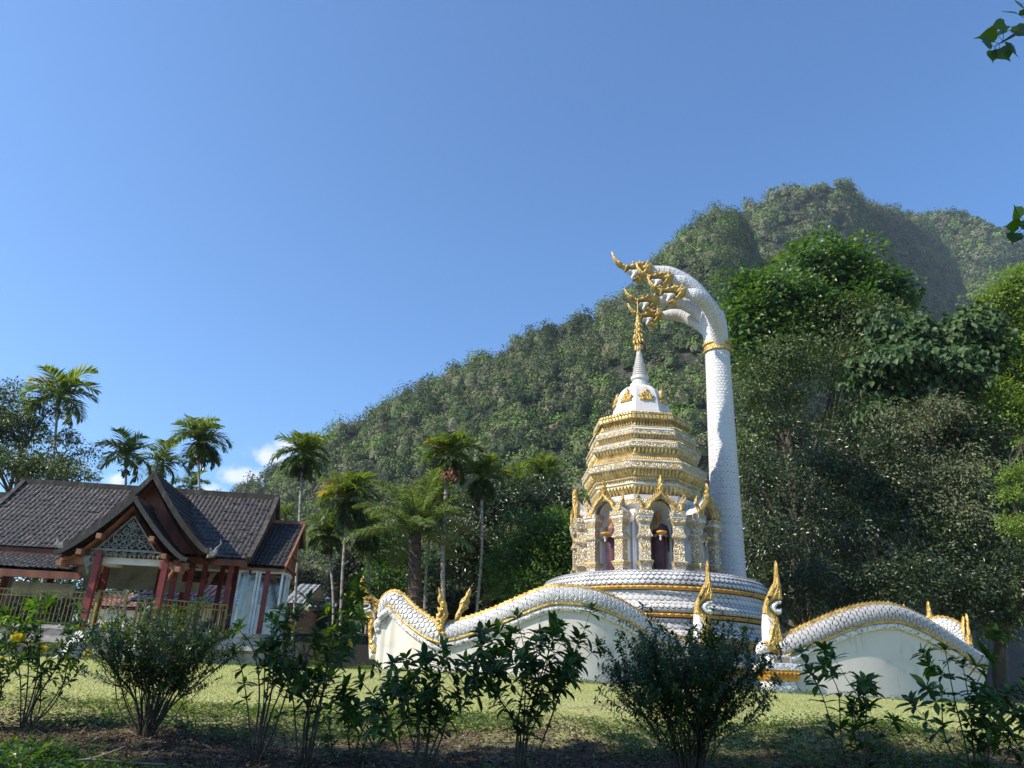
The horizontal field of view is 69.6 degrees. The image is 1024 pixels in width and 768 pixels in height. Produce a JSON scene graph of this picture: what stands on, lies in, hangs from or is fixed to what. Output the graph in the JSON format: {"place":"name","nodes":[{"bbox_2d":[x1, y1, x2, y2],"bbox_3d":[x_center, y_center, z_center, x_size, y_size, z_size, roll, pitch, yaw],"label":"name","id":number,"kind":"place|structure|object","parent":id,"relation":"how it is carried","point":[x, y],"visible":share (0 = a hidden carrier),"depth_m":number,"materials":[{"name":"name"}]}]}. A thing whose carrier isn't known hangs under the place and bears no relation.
{"place":"outdoors","nodes":[
{"label":"outdoors","id":0,"kind":"place"},
{"bbox_2d":[143,595,221,629],"bbox_3d":[-11.608,8.289,26.217,2.767,1.400,0.067,5,-22,-6],"label":"railing","id":1,"kind":"object","parent":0,"point":[149,600],"visible":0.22,"depth_m":26.34,"materials":[{"name":"yellow paint"}]},
{"bbox_2d":[0,656,1023,767],"bbox_3d":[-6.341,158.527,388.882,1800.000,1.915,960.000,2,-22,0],"label":"ground","id":2,"kind":"structure","parent":0,"point":[577,706],"depth_m":7.17,"materials":[{"name":"green plant"}]},
{"bbox_2d":[0,622,44,702],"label":"allamanda shrub","id":3,"kind":"object","parent":2,"relation":"on","point":[5,642],"visible":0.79,"depth_m":6.78,"materials":[{"name":"green plant"}]},
{"bbox_2d":[0,376,105,619],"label":"spreading tree","id":4,"kind":"object","parent":2,"relation":"on","point":[20,465],"visible":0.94,"depth_m":37.65,"materials":[{"name":"green leaves"},{"name":"bark"}]},
{"bbox_2d":[14,362,101,599],"bbox_3d":[-23.905,5.751,36.603,3.893,14.804,3.964,18,-27,-34],"label":"areca palm","id":5,"kind":"object","parent":2,"relation":"on","point":[57,392],"visible":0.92,"depth_m":38.30,"materials":[{"name":"green plant"}]},
{"bbox_2d":[0,576,118,624],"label":"dark tree","id":6,"kind":"object","parent":2,"relation":"on","point":[49,607],"visible":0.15,"depth_m":41.27,"materials":[{"name":"green plant"}]},
{"bbox_2d":[0,592,129,727],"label":"allamanda shrub","id":7,"kind":"object","parent":2,"relation":"on","point":[17,637],"visible":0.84,"depth_m":7.00,"materials":[{"name":"green plant"}]},
{"bbox_2d":[0,577,135,624],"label":"background tree","id":8,"kind":"object","parent":2,"relation":"on","point":[33,580],"visible":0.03,"depth_m":50.44,"materials":[{"name":"green plant"}]},
{"bbox_2d":[70,594,145,627],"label":"red roofed house","id":9,"kind":"structure","parent":2,"relation":"on","point":[130,610],"depth_m":40.34,"materials":[{"name":"ceramic"}]},
{"bbox_2d":[94,426,159,623],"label":"areca palm","id":10,"kind":"object","parent":2,"relation":"on","point":[126,448],"visible":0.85,"depth_m":39.30,"materials":[{"name":"green plant"}]},
{"bbox_2d":[0,461,306,665],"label":"pavilion","id":11,"kind":"structure","parent":2,"relation":"on","point":[156,533],"depth_m":23.47,"materials":[{"name":"tile"}]},
{"bbox_2d":[0,588,97,625],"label":"railing","id":12,"kind":"object","parent":11,"relation":"on","point":[41,596],"visible":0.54,"depth_m":21.07,"materials":[{"name":"yellow paint"}]},
{"bbox_2d":[90,590,128,625],"bbox_3d":[-11.316,6.315,20.746,0.817,0.960,0.067,5,-22,-6],"label":"railing","id":13,"kind":"object","parent":11,"relation":"on","point":[125,598],"visible":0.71,"depth_m":20.79,"materials":[{"name":"yellow paint"}]},
{"bbox_2d":[132,596,228,631],"bbox_3d":[-9.874,6.944,22.060,2.640,0.890,0.084,18,-27,-34],"label":"railing","id":14,"kind":"object","parent":11,"relation":"on","point":[179,606],"visible":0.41,"depth_m":22.18,"materials":[{"name":"yellow paint"}]},
{"bbox_2d":[229,570,291,637],"bbox_3d":[-8.162,7.173,23.955,1.565,2.060,1.320,5,-22,-6],"label":"display case","id":15,"kind":"object","parent":11,"relation":"on","point":[283,597],"visible":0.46,"depth_m":23.72,"materials":[{"name":"white metal"}]},
{"bbox_2d":[239,575,255,633],"bbox_3d":[-8.525,7.122,23.813,0.491,1.900,0.476,8,-23,-14],"label":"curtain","id":16,"kind":"object","parent":15,"relation":"in","point":[248,594],"visible":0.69,"depth_m":23.75,"materials":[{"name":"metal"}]},
{"bbox_2d":[68,594,245,737],"bbox_3d":[-3.273,2.566,6.769,1.491,1.269,1.357,2,-22,0],"label":"leaved bush","id":17,"kind":"object","parent":2,"relation":"on","point":[175,670],"visible":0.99,"depth_m":6.61,"materials":[{"name":"green plant"}]},
{"bbox_2d":[132,436,191,606],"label":"areca palm","id":18,"kind":"object","parent":2,"relation":"on","point":[163,456],"visible":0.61,"depth_m":41.31,"materials":[{"name":"green plant"}]},
{"bbox_2d":[75,588,303,608],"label":"background tree","id":19,"kind":"object","parent":2,"relation":"on","point":[136,592],"depth_m":49.83,"materials":[{"name":"green plant"}]},
{"bbox_2d":[169,469,210,489],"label":"areca palm","id":20,"kind":"object","parent":2,"relation":"on","point":[193,479],"visible":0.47,"depth_m":42.84,"materials":[{"name":"green plant"}]},
{"bbox_2d":[167,412,232,630],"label":"areca palm","id":21,"kind":"object","parent":2,"relation":"on","point":[199,451],"visible":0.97,"depth_m":39.60,"materials":[{"name":"green plant"}]},
{"bbox_2d":[127,585,292,634],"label":"long building","id":22,"kind":"structure","parent":2,"relation":"on","point":[272,595],"depth_m":38.94,"materials":[{"name":"beige ceramic"}]},
{"bbox_2d":[191,589,322,762],"bbox_3d":[-2.120,2.406,6.128,1.145,1.347,0.841,2,-22,0],"label":"allamanda shrub","id":23,"kind":"object","parent":2,"relation":"on","point":[260,751],"visible":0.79,"depth_m":6.03,"materials":[{"name":"green plant"}]},
{"bbox_2d":[280,502,296,582],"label":"areca palm","id":24,"kind":"object","parent":2,"relation":"on","point":[285,511],"visible":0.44,"depth_m":48.41,"materials":[{"name":"green plant"}]},
{"bbox_2d":[268,428,330,639],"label":"areca palm","id":25,"kind":"object","parent":2,"relation":"on","point":[301,464],"visible":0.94,"depth_m":33.10,"materials":[{"name":"green plant"}]},
{"bbox_2d":[287,583,325,631],"bbox_3d":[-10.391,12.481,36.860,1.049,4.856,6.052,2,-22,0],"label":"weathered building","id":26,"kind":"structure","parent":2,"relation":"on","point":[310,620],"depth_m":36.77,"materials":[{"name":"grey metal"}]},
{"bbox_2d":[283,560,333,609],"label":"grey bush","id":27,"kind":"object","parent":2,"relation":"on","point":[306,576],"visible":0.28,"depth_m":41.95,"materials":[{"name":"green plant"}]},
{"bbox_2d":[250,554,387,767],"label":"allamanda shrub","id":28,"kind":"object","parent":2,"relation":"on","point":[348,644],"visible":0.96,"depth_m":6.03,"materials":[{"name":"green plant"}]},
{"bbox_2d":[306,586,349,632],"bbox_3d":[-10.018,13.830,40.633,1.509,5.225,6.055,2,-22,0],"label":"shaded building","id":29,"kind":"structure","parent":2,"relation":"on","point":[322,623],"depth_m":38.48,"materials":[{"name":"grey tile"}]},
{"bbox_2d":[283,630,373,669],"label":"dark shed","id":30,"kind":"structure","parent":2,"relation":"on","point":[361,655],"depth_m":30.78,"materials":[{"name":"black"}]},
{"bbox_2d":[305,510,354,622],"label":"areca palm","id":31,"kind":"object","parent":2,"relation":"on","point":[327,542],"visible":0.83,"depth_m":33.70,"materials":[{"name":"green plant"}]},
{"bbox_2d":[314,469,384,638],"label":"areca palm","id":32,"kind":"object","parent":2,"relation":"on","point":[347,489],"visible":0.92,"depth_m":31.41,"materials":[{"name":"green plant"}]},
{"bbox_2d":[310,686,389,764],"bbox_3d":[-1.369,2.910,6.266,0.654,0.652,0.480,22,-29,-40],"label":"allamanda shrub","id":33,"kind":"object","parent":2,"relation":"on","point":[361,719],"visible":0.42,"depth_m":6.19,"materials":[{"name":"green plant"}]},
{"bbox_2d":[319,531,407,633],"bbox_3d":[-8.327,11.749,40.423,4.685,8.721,4.563,2,-22,0],"label":"grey bush","id":34,"kind":"object","parent":2,"relation":"on","point":[353,566],"visible":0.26,"depth_m":39.86,"materials":[{"name":"green plant"}]},
{"bbox_2d":[342,507,392,633],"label":"areca palm","id":35,"kind":"object","parent":2,"relation":"on","point":[364,545],"visible":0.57,"depth_m":34.68,"materials":[{"name":"green plant"}]},
{"bbox_2d":[350,519,456,615],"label":"creeper covered tree","id":36,"kind":"object","parent":2,"relation":"on","point":[380,588],"visible":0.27,"depth_m":37.84,"materials":[{"name":"green plant"}]},
{"bbox_2d":[316,634,500,767],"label":"allamanda shrub","id":37,"kind":"object","parent":2,"relation":"on","point":[427,695],"visible":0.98,"depth_m":5.52,"materials":[{"name":"green plant"}]},
{"bbox_2d":[342,468,479,608],"bbox_3d":[-4.049,6.901,29.665,5.490,6.855,5.722,2,-22,0],"label":"coconut palm","id":38,"kind":"object","parent":2,"relation":"on","point":[414,522],"visible":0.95,"depth_m":29.80,"materials":[{"name":"green plant"}]},
{"bbox_2d":[360,574,470,673],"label":"naga wall","id":39,"kind":"structure","parent":2,"relation":"on","point":[400,621],"depth_m":20.68,"materials":[{"name":"white paint"}]},
{"bbox_2d":[412,475,460,610],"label":"areca palm","id":40,"kind":"object","parent":2,"relation":"on","point":[427,556],"visible":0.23,"depth_m":32.25,"materials":[{"name":"green plant"}]},
{"bbox_2d":[418,430,483,598],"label":"areca palm","id":41,"kind":"object","parent":2,"relation":"on","point":[453,469],"visible":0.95,"depth_m":31.08,"materials":[{"name":"green plant"}]},
{"bbox_2d":[458,450,510,611],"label":"areca palm","id":42,"kind":"object","parent":2,"relation":"on","point":[481,484],"visible":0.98,"depth_m":31.80,"materials":[{"name":"green plant"}]},
{"bbox_2d":[406,474,582,620],"bbox_3d":[0.389,9.902,38.108,11.159,11.115,6.377,2,-22,0],"label":"dark tree","id":43,"kind":"object","parent":2,"relation":"on","point":[454,596],"visible":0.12,"depth_m":36.37,"materials":[{"name":"green plant"}]},
{"bbox_2d":[421,467,589,610],"bbox_3d":[-0.310,9.246,36.543,9.968,11.092,6.085,14,-25,-27],"label":"dark tree","id":44,"kind":"object","parent":2,"relation":"on","point":[464,560],"visible":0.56,"depth_m":35.96,"materials":[{"name":"green plant"}]},
{"bbox_2d":[0,654,1023,738],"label":"grass","id":45,"kind":"structure","parent":2,"relation":"on","point":[509,691],"depth_m":10.72,"materials":[{"name":"green plant"}]},
{"bbox_2d":[0,655,1023,767],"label":"ground weeds","id":46,"kind":"object","parent":2,"relation":"on","point":[22,757],"visible":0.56,"depth_m":7.13,"materials":[{"name":"green plant"}]},
{"bbox_2d":[38,746,165,767],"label":"fallen branch","id":47,"kind":"object","parent":46,"relation":"on","point":[88,759],"visible":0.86,"depth_m":4.97,"materials":[{"name":"brown wood"}]},
{"bbox_2d":[0,690,1023,767],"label":"leaf litter","id":48,"kind":"object","parent":2,"relation":"on","point":[151,737],"visible":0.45,"depth_m":6.69,"materials":[{"name":"brown plant"}]},
{"bbox_2d":[0,704,1023,767],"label":"soil clods","id":49,"kind":"object","parent":2,"relation":"on","point":[371,753],"visible":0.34,"depth_m":6.74,"materials":[{"name":"brown soil"}]},
{"bbox_2d":[499,462,533,537],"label":"areca palm","id":50,"kind":"object","parent":2,"relation":"on","point":[510,470],"visible":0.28,"depth_m":47.22,"materials":[{"name":"green plant"}]},
{"bbox_2d":[469,502,572,607],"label":"round green tree","id":51,"kind":"object","parent":2,"relation":"on","point":[543,553],"visible":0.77,"depth_m":30.98,"materials":[{"name":"green plant"}]},
{"bbox_2d":[481,761,571,767],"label":"allamanda shrub","id":52,"kind":"object","parent":2,"relation":"on","point":[485,765],"visible":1,"depth_m":4.80,"materials":[{"name":"green plant"}]},
{"bbox_2d":[460,602,611,767],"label":"allamanda shrub","id":53,"kind":"object","parent":2,"relation":"on","point":[568,674],"visible":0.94,"depth_m":5.62,"materials":[{"name":"green plant"}]},
{"bbox_2d":[517,451,568,580],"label":"areca palm","id":54,"kind":"object","parent":2,"relation":"on","point":[544,466],"visible":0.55,"depth_m":45.40,"materials":[{"name":"green plant"}]},
{"bbox_2d":[436,561,728,684],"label":"naga wall","id":55,"kind":"structure","parent":2,"relation":"on","point":[565,601],"depth_m":19.51,"materials":[{"name":"white concrete"}]},
{"bbox_2d":[544,299,772,689],"bbox_3d":[5.008,3.415,26.973,7.846,14.568,7.846,2,-22,0],"label":"stupa","id":56,"kind":"object","parent":2,"relation":"on","point":[643,459],"visible":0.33,"depth_m":24.55,"materials":[{"name":"white paint"}]},
{"bbox_2d":[601,515,614,569],"bbox_3d":[3.202,5.253,24.225,0.671,2.104,0.703,-17,-29,39],"label":"monk statue","id":57,"kind":"object","parent":56,"relation":"on","point":[608,532],"visible":0.5,"depth_m":24.18,"materials":[{"name":"purple metal"}]},
{"bbox_2d":[650,511,668,569],"bbox_3d":[4.791,5.105,23.703,0.671,2.104,0.703,3,-22,-2],"label":"monk statue","id":58,"kind":"object","parent":56,"relation":"on","point":[659,532],"visible":0.91,"depth_m":23.73,"materials":[{"name":"purple metal"}]},
{"bbox_2d":[611,252,746,595],"bbox_3d":[6.613,1.116,29.925,5.004,14.839,4.310,2,-22,0],"label":"five headed naga","id":59,"kind":"object","parent":56,"relation":"on","point":[692,300],"visible":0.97,"depth_m":29.78,"materials":[{"name":"white concrete"}]},
{"bbox_2d":[703,537,711,545],"bbox_3d":[6.296,5.436,24.371,0.703,2.104,0.671,-17,-29,39],"label":"monk statue","id":60,"kind":"object","parent":56,"relation":"on","point":[707,539],"visible":0.06,"depth_m":24.25,"materials":[{"name":"gold metal"}]},
{"bbox_2d":[593,601,790,767],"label":"narrow leaved bush","id":61,"kind":"object","parent":2,"relation":"on","point":[703,667],"visible":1,"depth_m":5.56,"materials":[{"name":"green plant"}]},
{"bbox_2d":[702,389,925,617],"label":"background tree","id":62,"kind":"object","parent":2,"relation":"on","point":[799,441],"visible":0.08,"depth_m":46.39,"materials":[{"name":"green plant"}]},
{"bbox_2d":[737,427,892,630],"bbox_3d":[12.095,7.229,31.385,8.174,11.862,6.495,13,-24,-24],"label":"dark tree","id":63,"kind":"object","parent":2,"relation":"on","point":[818,570],"visible":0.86,"depth_m":31.43,"materials":[{"name":"green plant"}]},
{"bbox_2d":[707,225,927,626],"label":"leaf tree","id":64,"kind":"object","parent":2,"relation":"on","point":[758,303],"visible":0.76,"depth_m":44.38,"materials":[{"name":"green plant"}]},
{"bbox_2d":[731,288,919,616],"bbox_3d":[16.261,4.403,38.007,12.496,22.375,6.668,2,-22,0],"label":"olive tree","id":65,"kind":"object","parent":2,"relation":"on","point":[809,370],"visible":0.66,"depth_m":38.98,"materials":[{"name":"green plant"}]},
{"bbox_2d":[790,641,908,767],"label":"allamanda shrub","id":66,"kind":"object","parent":2,"relation":"on","point":[864,684],"visible":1,"depth_m":5.44,"materials":[{"name":"green plant"}]},
{"bbox_2d":[752,560,988,703],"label":"naga wall","id":67,"kind":"structure","parent":2,"relation":"on","point":[883,639],"depth_m":20.02,"materials":[{"name":"white concrete"}]},
{"bbox_2d":[786,391,1007,621],"bbox_3d":[16.184,6.414,32.251,8.574,14.420,8.716,-3,-23,13],"label":"dark tree","id":68,"kind":"object","parent":2,"relation":"on","point":[912,581],"visible":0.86,"depth_m":30.99,"materials":[{"name":"green plant"}]},
{"bbox_2d":[805,376,1023,634],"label":"background tree","id":69,"kind":"object","parent":2,"relation":"on","point":[880,550],"visible":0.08,"depth_m":46.21,"materials":[{"name":"green plant"}]},
{"bbox_2d":[835,300,1019,615],"bbox_3d":[20.828,4.892,35.109,9.696,19.647,5.699,2,-22,0],"label":"broad leaf tree","id":70,"kind":"object","parent":2,"relation":"on","point":[921,354],"visible":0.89,"depth_m":36.40,"materials":[{"name":"green plant"}]},
{"bbox_2d":[847,382,1022,615],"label":"vine covered tree","id":71,"kind":"object","parent":2,"relation":"on","point":[979,514],"visible":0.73,"depth_m":32.51,"materials":[{"name":"green plant"}]},
{"bbox_2d":[928,614,972,646],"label":"naga wall","id":72,"kind":"structure","parent":2,"relation":"on","point":[959,630],"depth_m":25.00,"materials":[{"name":"white tile"}]},
{"bbox_2d":[923,601,932,617],"bbox_3d":[14.516,8.223,25.932,0.573,1.156,0.257,2,-22,0],"label":"naga tail","id":73,"kind":"object","parent":72,"relation":"attached to","point":[928,611],"visible":0.25,"depth_m":25.96},
{"bbox_2d":[885,387,1023,702],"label":"dark tree","id":74,"kind":"object","parent":2,"relation":"on","point":[1005,616],"visible":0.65,"depth_m":30.57,"materials":[{"name":"green plant"}]},
{"bbox_2d":[895,622,1023,767],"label":"allamanda shrub","id":75,"kind":"object","parent":2,"relation":"on","point":[989,695],"visible":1,"depth_m":5.32,"materials":[{"name":"green plant"}]},
{"bbox_2d":[945,660,1023,767],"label":"allamanda shrub","id":76,"kind":"object","parent":2,"relation":"on","point":[1019,727],"visible":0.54,"depth_m":5.72,"materials":[{"name":"green plant"}]},
{"bbox_2d":[956,260,1023,506],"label":"light green tree","id":77,"kind":"object","parent":2,"relation":"on","point":[1011,306],"visible":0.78,"depth_m":37.07,"materials":[{"name":"green plant"}]},
{"bbox_2d":[973,0,1023,243],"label":"bodhi tree","id":78,"kind":"object","parent":2,"relation":"on","point":[988,36],"visible":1,"depth_m":5.46,"materials":[{"name":"green plant"}]},
{"bbox_2d":[980,422,1023,556],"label":"feathery tree","id":79,"kind":"object","parent":2,"relation":"on","point":[1010,476],"visible":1,"depth_m":20.34,"materials":[{"name":"green plant"}]},
{"bbox_2d":[0,0,1023,622],"label":"sky","id":80,"kind":"structure","parent":0,"point":[266,218],"materials":[{"name":"blue"}]},
{"bbox_2d":[262,227,787,654],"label":"hill","id":81,"kind":"structure","parent":0,"point":[689,356],"depth_m":236.25,"materials":[{"name":"green plant"}]},
{"bbox_2d":[213,198,822,618],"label":"hill forest","id":82,"kind":"object","parent":81,"relation":"on","point":[529,364],"visible":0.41,"depth_m":251.74,"materials":[{"name":"green plant"}]},
{"bbox_2d":[748,188,978,650],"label":"rocky hill","id":83,"kind":"structure","parent":0,"point":[812,197],"depth_m":499.52,"materials":[{"name":"green plant"}]},
{"bbox_2d":[739,177,970,487],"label":"rocky hill forest","id":84,"kind":"object","parent":83,"relation":"on","point":[769,212],"visible":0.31,"depth_m":530.62,"materials":[{"name":"green plant"}]},
{"bbox_2d":[948,223,1023,703],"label":"distant hill","id":85,"kind":"structure","parent":0,"point":[1015,654],"depth_m":483.39,"materials":[{"name":"green plant"}]},
{"bbox_2d":[910,206,1023,403],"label":"distant hill forest","id":86,"kind":"object","parent":85,"relation":"on","point":[975,253],"visible":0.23,"depth_m":828.57,"materials":[{"name":"green plant"}]}
]}

